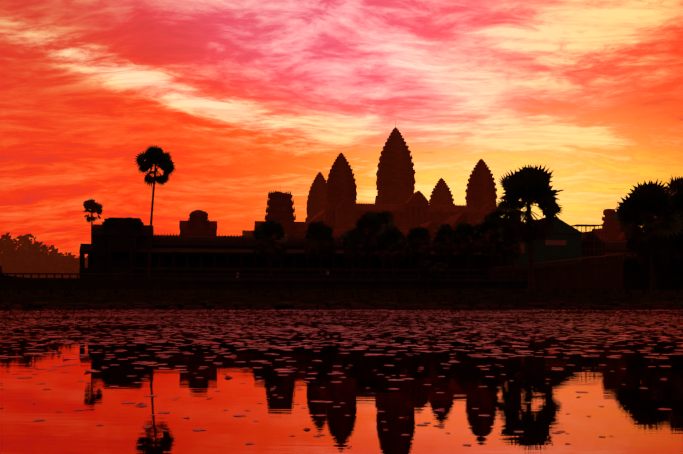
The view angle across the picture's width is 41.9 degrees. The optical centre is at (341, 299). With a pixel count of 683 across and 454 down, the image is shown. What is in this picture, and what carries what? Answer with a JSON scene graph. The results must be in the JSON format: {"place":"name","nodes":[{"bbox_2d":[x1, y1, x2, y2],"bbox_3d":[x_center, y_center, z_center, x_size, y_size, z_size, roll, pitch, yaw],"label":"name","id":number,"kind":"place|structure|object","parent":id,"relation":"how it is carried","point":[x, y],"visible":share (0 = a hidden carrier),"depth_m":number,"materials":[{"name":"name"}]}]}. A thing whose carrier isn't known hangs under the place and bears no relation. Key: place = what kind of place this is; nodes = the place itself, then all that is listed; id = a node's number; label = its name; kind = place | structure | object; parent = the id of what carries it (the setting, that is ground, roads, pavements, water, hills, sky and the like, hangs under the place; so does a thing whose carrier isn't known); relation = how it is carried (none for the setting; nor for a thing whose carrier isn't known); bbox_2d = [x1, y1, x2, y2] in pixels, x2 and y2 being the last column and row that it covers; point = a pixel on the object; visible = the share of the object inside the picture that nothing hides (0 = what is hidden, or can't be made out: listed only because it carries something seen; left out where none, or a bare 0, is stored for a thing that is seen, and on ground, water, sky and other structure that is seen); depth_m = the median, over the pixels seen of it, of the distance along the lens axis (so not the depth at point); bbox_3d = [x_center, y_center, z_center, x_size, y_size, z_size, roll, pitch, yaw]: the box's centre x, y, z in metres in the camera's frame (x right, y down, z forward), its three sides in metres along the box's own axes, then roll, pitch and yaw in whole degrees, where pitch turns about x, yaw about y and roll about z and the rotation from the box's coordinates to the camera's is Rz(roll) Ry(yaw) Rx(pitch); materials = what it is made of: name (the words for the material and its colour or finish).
{"place":"outdoors","nodes":[
{"label":"outdoors","id":0,"kind":"place"},
{"bbox_2d":[190,210,206,216],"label":"domed roof","id":1,"kind":"structure","parent":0,"point":[195,212],"depth_m":229.59,"materials":[{"name":"brown stone"}]},
{"bbox_2d":[0,309,682,453],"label":"pond water","id":2,"kind":"structure","parent":0,"point":[629,417],"depth_m":7.42,"materials":[{"name":"liquid"}]},
{"bbox_2d":[0,310,652,345],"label":"lily buds","id":3,"kind":"object","parent":2,"relation":"on","point":[433,327],"visible":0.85,"depth_m":15.81,"materials":[{"name":"plant"}]},
{"bbox_2d":[0,309,682,447],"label":"lily pads","id":4,"kind":"object","parent":2,"relation":"on","point":[645,338],"visible":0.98,"depth_m":17.31,"materials":[{"name":"brown plant"}]},
{"bbox_2d":[0,289,682,308],"bbox_3d":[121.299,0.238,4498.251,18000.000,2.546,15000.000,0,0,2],"label":"ground","id":5,"kind":"structure","parent":0,"point":[191,298],"depth_m":75.34,"materials":[{"name":"black soil"}]},
{"bbox_2d":[5,241,28,276],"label":"tree","id":6,"kind":"object","parent":5,"relation":"on","point":[21,247],"visible":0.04,"depth_m":458.57,"materials":[{"name":"brown plant"}]},
{"bbox_2d":[0,232,51,277],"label":"tree","id":7,"kind":"object","parent":5,"relation":"on","point":[13,264],"visible":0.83,"depth_m":431.16,"materials":[{"name":"brown plant"}]},
{"bbox_2d":[14,234,58,275],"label":"tree","id":8,"kind":"object","parent":5,"relation":"on","point":[25,240],"visible":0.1,"depth_m":474.20,"materials":[{"name":"brown plant"}]},
{"bbox_2d":[29,258,66,277],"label":"tree","id":9,"kind":"object","parent":5,"relation":"on","point":[51,271],"visible":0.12,"depth_m":450.32,"materials":[{"name":"brown plant"}]},
{"bbox_2d":[37,250,75,272],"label":"tree","id":10,"kind":"object","parent":5,"relation":"on","point":[61,254],"depth_m":470.80,"materials":[{"name":"brown plant"}]},
{"bbox_2d":[46,254,87,277],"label":"tree","id":11,"kind":"object","parent":5,"relation":"on","point":[70,264],"visible":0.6,"depth_m":431.01,"materials":[{"name":"brown plant"}]},
{"bbox_2d":[0,259,682,289],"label":"temple terrace","id":12,"kind":"structure","parent":5,"relation":"on","point":[616,274],"depth_m":151.92,"materials":[{"name":"stone"}]},
{"bbox_2d":[83,198,102,243],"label":"palm","id":13,"kind":"object","parent":12,"relation":"on","point":[92,205],"visible":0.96,"depth_m":206.17,"materials":[{"name":"black plant"}]},
{"bbox_2d":[79,217,164,277],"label":"temple corner pavilion","id":14,"kind":"structure","parent":12,"relation":"on","point":[115,245],"depth_m":176.90,"materials":[{"name":"black stone"}]},
{"bbox_2d":[134,145,175,277],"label":"tall palm","id":15,"kind":"object","parent":12,"relation":"on","point":[151,156],"visible":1,"depth_m":156.35,"materials":[{"name":"black plant"}]},
{"bbox_2d":[251,217,290,278],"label":"tree","id":16,"kind":"object","parent":12,"relation":"on","point":[268,228],"visible":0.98,"depth_m":159.25,"materials":[{"name":"black plant"}]},
{"bbox_2d":[303,219,335,278],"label":"tree","id":17,"kind":"object","parent":12,"relation":"on","point":[317,249],"visible":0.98,"depth_m":161.90,"materials":[{"name":"black plant"}]},
{"bbox_2d":[339,228,365,280],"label":"tree","id":18,"kind":"object","parent":12,"relation":"on","point":[355,236],"visible":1,"depth_m":157.14,"materials":[{"name":"black plant"}]},
{"bbox_2d":[350,210,387,278],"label":"tree","id":19,"kind":"object","parent":12,"relation":"on","point":[371,223],"visible":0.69,"depth_m":165.08,"materials":[{"name":"black plant"}]},
{"bbox_2d":[370,210,394,278],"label":"tree","id":20,"kind":"object","parent":12,"relation":"on","point":[387,216],"visible":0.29,"depth_m":174.98,"materials":[{"name":"black plant"}]},
{"bbox_2d":[374,224,407,278],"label":"tree","id":21,"kind":"object","parent":12,"relation":"on","point":[394,235],"visible":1,"depth_m":158.69,"materials":[{"name":"black plant"}]},
{"bbox_2d":[133,233,681,279],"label":"temple gallery","id":22,"kind":"object","parent":12,"relation":"on","point":[209,254],"visible":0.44,"depth_m":183.05,"materials":[{"name":"black stone"}]},
{"bbox_2d":[404,224,431,278],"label":"tree","id":23,"kind":"object","parent":12,"relation":"on","point":[415,237],"visible":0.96,"depth_m":166.75,"materials":[{"name":"black plant"}]},
{"bbox_2d":[433,222,455,279],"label":"tree","id":24,"kind":"object","parent":12,"relation":"on","point":[443,231],"visible":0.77,"depth_m":173.03,"materials":[{"name":"black plant"}]},
{"bbox_2d":[449,221,478,279],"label":"tree","id":25,"kind":"object","parent":12,"relation":"on","point":[464,232],"visible":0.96,"depth_m":170.49,"materials":[{"name":"black plant"}]},
{"bbox_2d":[471,211,510,279],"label":"tree","id":26,"kind":"object","parent":12,"relation":"on","point":[484,247],"visible":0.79,"depth_m":168.32,"materials":[{"name":"black plant"}]},
{"bbox_2d":[495,228,525,279],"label":"tree","id":27,"kind":"object","parent":12,"relation":"on","point":[512,251],"visible":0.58,"depth_m":164.82,"materials":[{"name":"black plant"}]},
{"bbox_2d":[507,217,582,269],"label":"restoration tarp","id":28,"kind":"object","parent":12,"relation":"on","point":[571,236],"visible":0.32,"depth_m":182.24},
{"bbox_2d":[521,240,565,252],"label":"restoration banner","id":29,"kind":"object","parent":28,"relation":"attached to","point":[555,242],"visible":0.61,"depth_m":182.09,"materials":[{"name":"fabric"}]},
{"bbox_2d":[488,253,682,271],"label":"terrace balustrade","id":30,"kind":"object","parent":12,"relation":"on","point":[576,259],"visible":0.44,"depth_m":145.75,"materials":[{"name":"stone"}]},
{"bbox_2d":[571,224,602,261],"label":"scaffolding","id":31,"kind":"object","parent":12,"relation":"on","point":[586,233],"visible":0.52,"depth_m":188.40,"materials":[{"name":"metal"}]},
{"bbox_2d":[490,164,562,291],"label":"palm","id":32,"kind":"object","parent":5,"relation":"on","point":[529,185],"visible":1,"depth_m":78.51,"materials":[{"name":"black plant"}]},
{"bbox_2d":[623,215,645,252],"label":"palm","id":33,"kind":"object","parent":5,"relation":"on","point":[639,223],"visible":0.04,"depth_m":129.55,"materials":[{"name":"black plant"}]},
{"bbox_2d":[612,179,682,289],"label":"palm","id":34,"kind":"object","parent":5,"relation":"on","point":[640,202],"visible":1,"depth_m":115.02,"materials":[{"name":"black plant"}]},
{"bbox_2d":[627,225,675,289],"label":"tree","id":35,"kind":"object","parent":5,"relation":"on","point":[662,263],"visible":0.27,"depth_m":124.38,"materials":[{"name":"black plant"}]},
{"bbox_2d":[641,212,682,256],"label":"palm","id":36,"kind":"object","parent":5,"relation":"on","point":[675,250],"depth_m":133.01,"materials":[{"name":"black plant"}]},
{"bbox_2d":[643,175,682,289],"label":"palm","id":37,"kind":"object","parent":5,"relation":"on","point":[675,185],"visible":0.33,"depth_m":121.50,"materials":[{"name":"black plant"}]},
{"bbox_2d":[0,0,682,257],"label":"sky","id":38,"kind":"structure","parent":0,"point":[248,99],"materials":[{"name":"orange"}]},
{"bbox_2d":[305,127,496,227],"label":"temple towers","id":39,"kind":"structure","parent":0,"point":[395,180],"depth_m":328.34,"materials":[{"name":"brown stone"}]},
{"bbox_2d":[179,190,625,240],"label":"temple level","id":40,"kind":"object","parent":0,"point":[279,207],"visible":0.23,"depth_m":249.90,"materials":[{"name":"brown stone"}]},
{"bbox_2d":[307,191,496,229],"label":"temple building","id":41,"kind":"structure","parent":40,"relation":"on","point":[415,209],"depth_m":303.39,"materials":[{"name":"brown stone"}]},
{"bbox_2d":[493,231,606,269],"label":"temple entrance","id":42,"kind":"object","parent":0,"point":[502,260],"visible":0.1,"depth_m":191.00,"materials":[{"name":"black stone"}]}
]}

